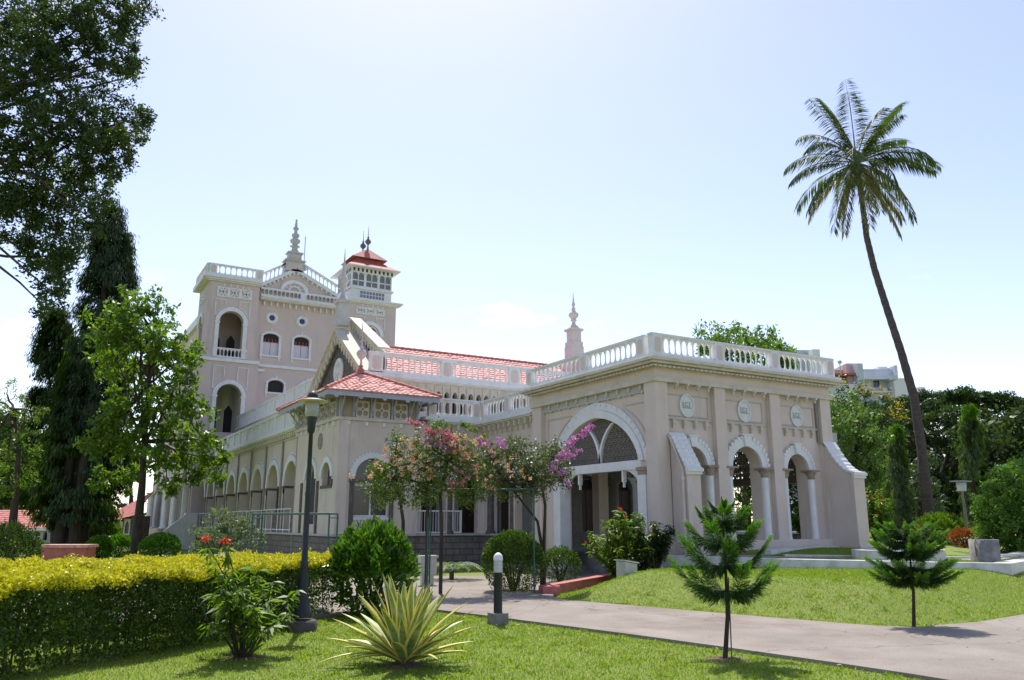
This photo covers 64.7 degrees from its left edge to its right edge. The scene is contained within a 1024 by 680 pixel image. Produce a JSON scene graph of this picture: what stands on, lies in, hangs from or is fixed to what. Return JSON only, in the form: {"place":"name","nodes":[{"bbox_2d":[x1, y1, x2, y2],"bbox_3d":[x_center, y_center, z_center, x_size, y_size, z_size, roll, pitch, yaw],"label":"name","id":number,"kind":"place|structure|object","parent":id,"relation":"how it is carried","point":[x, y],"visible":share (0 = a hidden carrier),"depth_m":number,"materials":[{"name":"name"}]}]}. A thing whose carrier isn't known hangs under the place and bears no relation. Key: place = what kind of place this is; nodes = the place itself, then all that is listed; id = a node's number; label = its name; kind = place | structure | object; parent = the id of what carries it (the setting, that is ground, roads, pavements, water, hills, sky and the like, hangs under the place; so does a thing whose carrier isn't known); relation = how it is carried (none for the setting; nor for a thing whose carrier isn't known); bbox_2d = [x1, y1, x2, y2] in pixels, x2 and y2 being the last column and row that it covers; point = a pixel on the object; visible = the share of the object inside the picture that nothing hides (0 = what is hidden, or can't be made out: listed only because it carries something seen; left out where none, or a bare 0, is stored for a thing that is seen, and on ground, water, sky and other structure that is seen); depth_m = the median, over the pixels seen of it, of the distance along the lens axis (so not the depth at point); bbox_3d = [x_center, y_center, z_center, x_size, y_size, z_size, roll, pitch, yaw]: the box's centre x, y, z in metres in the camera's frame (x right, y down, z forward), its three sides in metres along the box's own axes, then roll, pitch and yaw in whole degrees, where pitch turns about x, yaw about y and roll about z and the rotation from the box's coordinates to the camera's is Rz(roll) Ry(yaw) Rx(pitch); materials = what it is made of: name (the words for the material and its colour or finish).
{"place":"outdoors","nodes":[
{"label":"outdoors","id":0,"kind":"place"},
{"bbox_2d":[0,529,1023,679],"bbox_3d":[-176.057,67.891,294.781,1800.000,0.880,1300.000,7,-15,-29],"label":"lawn ground","id":1,"kind":"structure","parent":0,"point":[951,549],"depth_m":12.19,"materials":[{"name":"green plant"}]},
{"bbox_2d":[0,405,30,509],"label":"background tree","id":2,"kind":"object","parent":1,"relation":"on","point":[5,429],"visible":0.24,"depth_m":88.39,"materials":[{"name":"green plant"}]},
{"bbox_2d":[0,439,41,509],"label":"background tree","id":3,"kind":"object","parent":1,"relation":"on","point":[6,482],"visible":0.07,"depth_m":82.80,"materials":[{"name":"green plant"}]},
{"bbox_2d":[0,519,44,560],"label":"dark bush","id":4,"kind":"object","parent":1,"relation":"on","point":[14,533],"visible":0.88,"depth_m":25.15,"materials":[{"name":"green plant"}]},
{"bbox_2d":[0,538,48,560],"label":"dome shrub","id":5,"kind":"object","parent":1,"relation":"on","point":[20,549],"visible":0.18,"depth_m":31.39,"materials":[{"name":"green plant"}]},
{"bbox_2d":[1,410,47,507],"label":"background tree","id":6,"kind":"object","parent":1,"relation":"on","point":[26,430],"visible":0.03,"depth_m":98.47,"materials":[{"name":"green plant"}]},
{"bbox_2d":[0,377,49,554],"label":"feathery tree","id":7,"kind":"object","parent":1,"relation":"on","point":[17,485],"visible":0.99,"depth_m":33.72,"materials":[{"name":"green plant"}]},
{"bbox_2d":[0,510,49,543],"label":"covered corridor","id":8,"kind":"object","parent":1,"relation":"on","point":[43,535],"visible":0.17,"depth_m":61.07,"materials":[{"name":"ceramic"}]},
{"bbox_2d":[10,308,85,543],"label":"mast tree","id":9,"kind":"object","parent":1,"relation":"on","point":[54,330],"visible":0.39,"depth_m":47.70,"materials":[{"name":"green plant"}]},
{"bbox_2d":[53,439,74,543],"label":"tree trunk","id":10,"kind":"object","parent":1,"relation":"on","point":[60,530],"visible":0.46,"depth_m":42.31,"materials":[{"name":"brown plant"}]},
{"bbox_2d":[41,544,98,560],"bbox_3d":[-15.928,7.772,29.000,1.689,0.840,0.840,0,-13,0],"label":"planter box","id":11,"kind":"object","parent":1,"relation":"on","point":[53,551],"visible":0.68,"depth_m":28.69,"materials":[{"name":"red brick"}]},
{"bbox_2d":[29,357,117,543],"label":"mast tree","id":12,"kind":"object","parent":1,"relation":"on","point":[70,399],"visible":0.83,"depth_m":42.91,"materials":[{"name":"green plant"}]},
{"bbox_2d":[67,438,90,543],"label":"tree trunk","id":13,"kind":"object","parent":1,"relation":"on","point":[74,536],"visible":0.46,"depth_m":42.36,"materials":[{"name":"brown plant"}]},
{"bbox_2d":[0,0,165,321],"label":"shade tree","id":14,"kind":"object","parent":1,"relation":"on","point":[107,140],"visible":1,"depth_m":26.60,"materials":[{"name":"green plant"}]},
{"bbox_2d":[35,197,133,543],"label":"mast tree","id":15,"kind":"object","parent":1,"relation":"on","point":[97,269],"visible":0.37,"depth_m":47.11,"materials":[{"name":"green plant"}]},
{"bbox_2d":[85,534,113,558],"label":"dome shrub","id":16,"kind":"object","parent":1,"relation":"on","point":[105,543],"visible":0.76,"depth_m":34.70,"materials":[{"name":"green plant"}]},
{"bbox_2d":[89,521,123,551],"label":"dome shrub","id":17,"kind":"object","parent":1,"relation":"on","point":[113,528],"visible":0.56,"depth_m":45.35,"materials":[{"name":"green plant"}]},
{"bbox_2d":[83,230,141,540],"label":"mast tree","id":18,"kind":"object","parent":1,"relation":"on","point":[132,282],"visible":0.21,"depth_m":47.86,"materials":[{"name":"green plant"}]},
{"bbox_2d":[104,533,131,556],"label":"dome shrub","id":19,"kind":"object","parent":1,"relation":"on","point":[122,542],"visible":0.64,"depth_m":38.47,"materials":[{"name":"green plant"}]},
{"bbox_2d":[103,491,153,538],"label":"stair house","id":20,"kind":"structure","parent":1,"relation":"on","point":[128,510],"depth_m":59.09,"materials":[{"name":"stone"}]},
{"bbox_2d":[123,519,130,534],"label":"window frame","id":21,"kind":"structure","parent":20,"relation":"in","point":[125,520],"depth_m":58.70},
{"bbox_2d":[109,440,149,519],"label":"background tree","id":22,"kind":"object","parent":1,"relation":"on","point":[131,496],"visible":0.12,"depth_m":77.91,"materials":[{"name":"green plant"}]},
{"bbox_2d":[73,284,235,554],"bbox_3d":[-16.955,3.544,38.218,8.628,13.157,5.357,0,-13,2],"label":"leafy tree","id":23,"kind":"object","parent":1,"relation":"on","point":[150,342],"visible":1,"depth_m":37.66,"materials":[{"name":"green plant"}]},
{"bbox_2d":[137,531,181,556],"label":"dome shrub","id":24,"kind":"object","parent":1,"relation":"on","point":[160,541],"visible":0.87,"depth_m":32.57,"materials":[{"name":"green plant"}]},
{"bbox_2d":[0,547,337,679],"bbox_3d":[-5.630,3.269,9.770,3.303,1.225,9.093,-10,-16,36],"label":"hedge","id":25,"kind":"object","parent":1,"relation":"on","point":[55,583],"visible":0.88,"depth_m":9.84,"materials":[{"name":"green plant"}]},
{"bbox_2d":[187,507,266,554],"bbox_3d":[-9.250,6.429,26.012,2.431,2.188,1.805,1,-13,-7],"label":"grey shrub","id":26,"kind":"object","parent":1,"relation":"on","point":[215,532],"visible":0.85,"depth_m":25.96,"materials":[{"name":"green plant"}]},
{"bbox_2d":[217,654,264,661],"bbox_3d":[-3.290,3.856,9.816,0.667,0.030,0.667,7,-15,-29],"label":"soil patch","id":27,"kind":"object","parent":1,"relation":"on","point":[250,657],"visible":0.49,"depth_m":9.72,"materials":[{"name":"brown soil"}]},
{"bbox_2d":[197,535,306,657],"bbox_3d":[-3.260,3.166,10.013,1.296,1.478,1.548,-1,-13,4],"label":"sapling","id":28,"kind":"object","parent":27,"relation":"on","point":[232,616],"visible":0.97,"depth_m":9.68,"materials":[{"name":"green plant"}]},
{"bbox_2d":[284,391,327,632],"bbox_3d":[-3.219,2.641,12.702,0.501,3.735,0.567,7,-15,-29],"label":"street lamp","id":29,"kind":"object","parent":1,"relation":"on","point":[312,401],"visible":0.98,"depth_m":12.52,"materials":[{"name":"black metal"}]},
{"bbox_2d":[322,512,422,616],"bbox_3d":[-2.495,4.078,14.430,1.759,1.963,1.803,7,-15,-29],"label":"glossy bush","id":30,"kind":"object","parent":1,"relation":"on","point":[378,550],"visible":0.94,"depth_m":14.13,"materials":[{"name":"green plant"}]},
{"bbox_2d":[379,661,428,669],"bbox_3d":[-1.236,3.732,9.288,0.667,0.040,0.667,7,-15,-29],"label":"soil patch","id":31,"kind":"object","parent":1,"relation":"on","point":[402,666],"visible":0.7,"depth_m":9.18,"materials":[{"name":"brown soil"}]},
{"bbox_2d":[319,574,472,665],"bbox_3d":[-1.261,3.239,9.490,1.796,1.010,1.697,-3,-13,12],"label":"agave","id":32,"kind":"object","parent":31,"relation":"on","point":[398,630],"visible":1,"depth_m":9.20,"materials":[{"name":"green plant"}]},
{"bbox_2d":[487,553,508,625],"bbox_3d":[-0.227,4.089,13.138,0.250,1.223,0.250,7,-15,-29],"label":"bollard light","id":33,"kind":"object","parent":1,"relation":"on","point":[498,616],"visible":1,"depth_m":13.07,"materials":[{"name":"metal"}]},
{"bbox_2d":[146,219,871,575],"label":"palace","id":34,"kind":"structure","parent":1,"relation":"on","point":[670,439],"depth_m":29.21,"materials":[{"name":"paint"}]},
{"bbox_2d":[214,409,216,431],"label":"door","id":35,"kind":"structure","parent":34,"relation":"in","point":[215,409],"depth_m":54.90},
{"bbox_2d":[222,405,231,432],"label":"door","id":36,"kind":"structure","parent":34,"relation":"in","point":[227,417],"depth_m":55.31,"materials":[{"name":"brown wood"}]},
{"bbox_2d":[225,336,234,356],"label":"door","id":37,"kind":"structure","parent":34,"relation":"in","point":[230,341],"depth_m":56.35,"materials":[{"name":"brown wood"}]},
{"bbox_2d":[481,528,547,591],"bbox_3d":[-0.001,5.224,19.032,1.618,1.531,1.593,7,-15,-29],"label":"clipped bush","id":38,"kind":"object","parent":1,"relation":"on","point":[503,543],"visible":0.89,"depth_m":18.72,"materials":[{"name":"green plant"}]},
{"bbox_2d":[546,545,582,582],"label":"bush","id":39,"kind":"object","parent":1,"relation":"on","point":[556,552],"visible":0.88,"depth_m":21.54,"materials":[{"name":"green plant"}]},
{"bbox_2d":[538,573,611,595],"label":"kerb","id":40,"kind":"structure","parent":1,"relation":"on","point":[557,588],"depth_m":19.34,"materials":[{"name":"red paint"}]},
{"bbox_2d":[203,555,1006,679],"bbox_3d":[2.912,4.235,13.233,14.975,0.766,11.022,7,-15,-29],"label":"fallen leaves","id":41,"kind":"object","parent":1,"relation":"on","point":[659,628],"visible":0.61,"depth_m":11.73,"materials":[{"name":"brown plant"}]},
{"bbox_2d":[583,507,666,578],"bbox_3d":[2.946,5.204,20.376,1.998,1.962,2.173,-9,-16,35],"label":"flowering bush","id":42,"kind":"object","parent":1,"relation":"on","point":[619,546],"visible":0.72,"depth_m":20.14,"materials":[{"name":"green plant"}]},
{"bbox_2d":[614,559,638,577],"bbox_3d":[2.628,5.415,18.460,0.420,0.785,0.400,7,-15,-29],"label":"planter","id":43,"kind":"object","parent":1,"relation":"on","point":[624,567],"visible":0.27,"depth_m":18.39,"materials":[{"name":"concrete"}]},
{"bbox_2d":[626,521,675,568],"bbox_3d":[3.376,4.996,19.591,1.336,1.189,1.106,7,-15,-29],"label":"flowering bush","id":44,"kind":"object","parent":1,"relation":"on","point":[659,542],"visible":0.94,"depth_m":19.45,"materials":[{"name":"green plant"}]},
{"bbox_2d":[704,656,746,662],"bbox_3d":[2.553,3.825,9.678,0.588,0.030,0.588,7,-15,-29],"label":"soil patch","id":45,"kind":"object","parent":1,"relation":"on","point":[718,658],"visible":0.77,"depth_m":9.63,"materials":[{"name":"brown soil"}]},
{"bbox_2d":[666,497,780,657],"bbox_3d":[2.568,2.890,9.864,1.461,1.923,1.335,-7,-15,28],"label":"young pine","id":46,"kind":"object","parent":45,"relation":"on","point":[723,528],"visible":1,"depth_m":9.78,"materials":[{"name":"green plant"}]},
{"bbox_2d":[728,577,731,657],"bbox_3d":[2.639,3.365,9.774,0.034,0.950,0.016,7,-15,-29],"label":"stake","id":47,"kind":"object","parent":45,"relation":"on","point":[730,622],"visible":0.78,"depth_m":9.75,"materials":[{"name":"wood"}]},
{"bbox_2d":[690,319,799,529],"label":"garden tree","id":48,"kind":"object","parent":1,"relation":"on","point":[755,341],"visible":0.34,"depth_m":50.55,"materials":[{"name":"green plant"}]},
{"bbox_2d":[733,452,798,530],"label":"garden tree","id":49,"kind":"object","parent":1,"relation":"on","point":[740,497],"visible":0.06,"depth_m":46.03,"materials":[{"name":"green plant"}]},
{"bbox_2d":[788,461,798,531],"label":"garden tree","id":50,"kind":"object","parent":1,"relation":"on","point":[791,495],"visible":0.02,"depth_m":44.25,"materials":[{"name":"green plant"}]},
{"bbox_2d":[790,506,800,535],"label":"flowering bush","id":51,"kind":"object","parent":1,"relation":"on","point":[795,521],"visible":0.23,"depth_m":31.94,"materials":[{"name":"green plant"}]},
{"bbox_2d":[658,555,1023,574],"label":"marble kerb","id":52,"kind":"structure","parent":1,"relation":"on","point":[1013,566],"depth_m":18.84,"materials":[{"name":"white stone"}]},
{"bbox_2d":[765,349,928,527],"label":"apartment building","id":53,"kind":"structure","parent":1,"relation":"on","point":[885,377],"depth_m":119.24,"materials":[{"name":"paint"}]},
{"bbox_2d":[873,381,878,386],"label":"window","id":54,"kind":"structure","parent":53,"relation":"in","point":[876,383],"depth_m":120.45,"materials":[{"name":"grey glass"}]},
{"bbox_2d":[759,540,964,554],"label":"marble kerb","id":55,"kind":"structure","parent":1,"relation":"on","point":[774,551],"depth_m":22.28,"materials":[{"name":"white stone"}]},
{"bbox_2d":[783,79,943,532],"bbox_3d":[13.907,-1.718,31.585,5.646,19.144,5.305,7,-15,-29],"label":"coconut palm","id":56,"kind":"object","parent":1,"relation":"on","point":[854,174],"visible":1,"depth_m":32.17,"materials":[{"name":"green plant"}]},
{"bbox_2d":[829,388,903,527],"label":"garden tree","id":57,"kind":"object","parent":1,"relation":"on","point":[861,440],"visible":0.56,"depth_m":43.16,"materials":[{"name":"green plant"}]},
{"bbox_2d":[829,372,909,460],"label":"garden tree","id":58,"kind":"object","parent":1,"relation":"on","point":[896,414],"visible":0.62,"depth_m":55.91,"materials":[{"name":"green plant"}]},
{"bbox_2d":[830,396,911,499],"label":"background tree","id":59,"kind":"object","parent":1,"relation":"on","point":[839,436],"visible":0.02,"depth_m":88.55,"materials":[{"name":"green plant"}]},
{"bbox_2d":[865,488,893,541],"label":"flowering bush","id":60,"kind":"object","parent":1,"relation":"on","point":[879,514],"visible":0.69,"depth_m":26.27,"materials":[{"name":"green plant"}]},
{"bbox_2d":[851,548,945,560],"bbox_3d":[9.889,5.542,20.662,2.458,0.450,2.060,7,-15,-29],"label":"fountain basin","id":61,"kind":"object","parent":1,"relation":"on","point":[870,553],"visible":0.22,"depth_m":20.04,"materials":[{"name":"stone"}]},
{"bbox_2d":[881,423,919,540],"bbox_3d":[14.561,5.397,30.552,1.396,4.615,1.356,7,-15,-29],"label":"mast tree","id":62,"kind":"object","parent":1,"relation":"on","point":[897,468],"visible":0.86,"depth_m":30.41,"materials":[{"name":"green plant"}]},
{"bbox_2d":[848,400,952,520],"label":"background tree","id":63,"kind":"object","parent":1,"relation":"on","point":[911,432],"visible":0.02,"depth_m":92.78,"materials":[{"name":"green plant"}]},
{"bbox_2d":[783,551,1023,557],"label":"marble kerb","id":64,"kind":"structure","parent":1,"relation":"on","point":[1002,555],"depth_m":21.03,"materials":[{"name":"white stone"}]},
{"bbox_2d":[891,445,951,524],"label":"garden tree","id":65,"kind":"object","parent":1,"relation":"on","point":[915,485],"visible":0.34,"depth_m":49.05,"materials":[{"name":"green plant"}]},
{"bbox_2d":[843,384,1023,531],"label":"rain tree","id":66,"kind":"object","parent":1,"relation":"on","point":[941,408],"visible":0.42,"depth_m":64.14,"materials":[{"name":"green plant"}]},
{"bbox_2d":[914,511,969,544],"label":"clipped bush","id":67,"kind":"object","parent":1,"relation":"on","point":[950,521],"visible":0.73,"depth_m":27.92,"materials":[{"name":"green plant"}]},
{"bbox_2d":[950,480,971,542],"bbox_3d":[15.343,5.879,27.378,0.640,2.188,0.400,7,-15,-29],"label":"garden lamp","id":68,"kind":"object","parent":1,"relation":"on","point":[961,485],"visible":0.81,"depth_m":27.44,"materials":[{"name":"metal"}]},
{"bbox_2d":[946,526,978,546],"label":"croton shrub","id":69,"kind":"object","parent":1,"relation":"on","point":[956,533],"visible":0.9,"depth_m":26.61,"materials":[{"name":"orange plant"}]},
{"bbox_2d":[940,410,1003,512],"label":"background tree","id":70,"kind":"object","parent":1,"relation":"on","point":[979,420],"depth_m":96.75,"materials":[{"name":"green plant"}]},
{"bbox_2d":[955,402,991,527],"bbox_3d":[17.417,5.025,30.643,1.397,5.408,1.341,7,-15,-29],"label":"mast tree","id":71,"kind":"object","parent":1,"relation":"on","point":[972,451],"visible":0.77,"depth_m":30.66,"materials":[{"name":"green plant"}]},
{"bbox_2d":[936,401,1023,528],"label":"background tree","id":72,"kind":"object","parent":1,"relation":"on","point":[1002,447],"visible":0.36,"depth_m":59.02,"materials":[{"name":"green plant"}]},
{"bbox_2d":[968,539,1000,561],"bbox_3d":[11.613,5.266,19.827,0.656,0.720,0.656,7,-15,-29],"label":"concrete ring","id":73,"kind":"object","parent":1,"relation":"on","point":[987,550],"visible":0.83,"depth_m":19.59,"materials":[{"name":"concrete"}]},
{"bbox_2d":[967,455,1023,552],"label":"bush","id":74,"kind":"object","parent":1,"relation":"on","point":[1003,491],"visible":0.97,"depth_m":25.15,"materials":[{"name":"green plant"}]},
{"bbox_2d":[0,0,1023,520],"label":"sky","id":75,"kind":"structure","parent":0,"point":[512,160],"materials":[{"name":"blue"}]},
{"bbox_2d":[11,573,1023,679],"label":"garden path","id":76,"kind":"structure","parent":0,"point":[965,651],"depth_m":11.73,"materials":[{"name":"concrete"}]},
{"bbox_2d":[249,513,338,586],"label":"plant arch","id":77,"kind":"structure","parent":76,"relation":"on","point":[262,514],"depth_m":20.22,"materials":[{"name":"green paint"}]},
{"bbox_2d":[349,416,497,593],"bbox_3d":[-1.997,3.710,18.447,3.364,4.105,1.719,0,-13,1],"label":"bougainvillea","id":78,"kind":"object","parent":76,"relation":"on","point":[378,488],"visible":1,"depth_m":18.48,"materials":[{"name":"green plant"}]},
{"bbox_2d":[417,555,438,585],"bbox_3d":[-2.174,5.925,20.703,0.500,0.780,0.260,7,-15,-29],"label":"sign board","id":79,"kind":"object","parent":76,"relation":"on","point":[433,567],"visible":0.62,"depth_m":20.66,"materials":[{"name":"white stone"}]},
{"bbox_2d":[437,561,484,579],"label":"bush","id":80,"kind":"object","parent":76,"relation":"on","point":[446,565],"visible":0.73,"depth_m":22.48,"materials":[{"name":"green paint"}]},
{"bbox_2d":[426,488,534,592],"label":"plant arch","id":81,"kind":"structure","parent":76,"relation":"on","point":[429,543],"depth_m":18.69,"materials":[{"name":"green paint"}]},
{"bbox_2d":[459,421,595,584],"bbox_3d":[0.360,3.924,19.007,3.203,3.935,1.851,0,-13,0],"label":"bougainvillea","id":82,"kind":"object","parent":76,"relation":"on","point":[507,450],"visible":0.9,"depth_m":19.08,"materials":[{"name":"pink and orange petals"},{"name":"green leaf"},{"name":"bark"}]},
{"bbox_2d":[717,555,1023,560],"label":"water channel","id":83,"kind":"object","parent":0,"point":[1017,556],"visible":0.08,"depth_m":20.84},
{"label":"soil patch","id":84,"kind":"structure","parent":0,"visible":0},
{"bbox_2d":[863,519,964,626],"bbox_3d":[6.249,3.635,12.582,1.383,1.670,1.504,7,-15,-29],"label":"young pine","id":85,"kind":"object","parent":84,"relation":"on","point":[915,546],"visible":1,"depth_m":12.47,"materials":[{"name":"green plant"}]}
]}

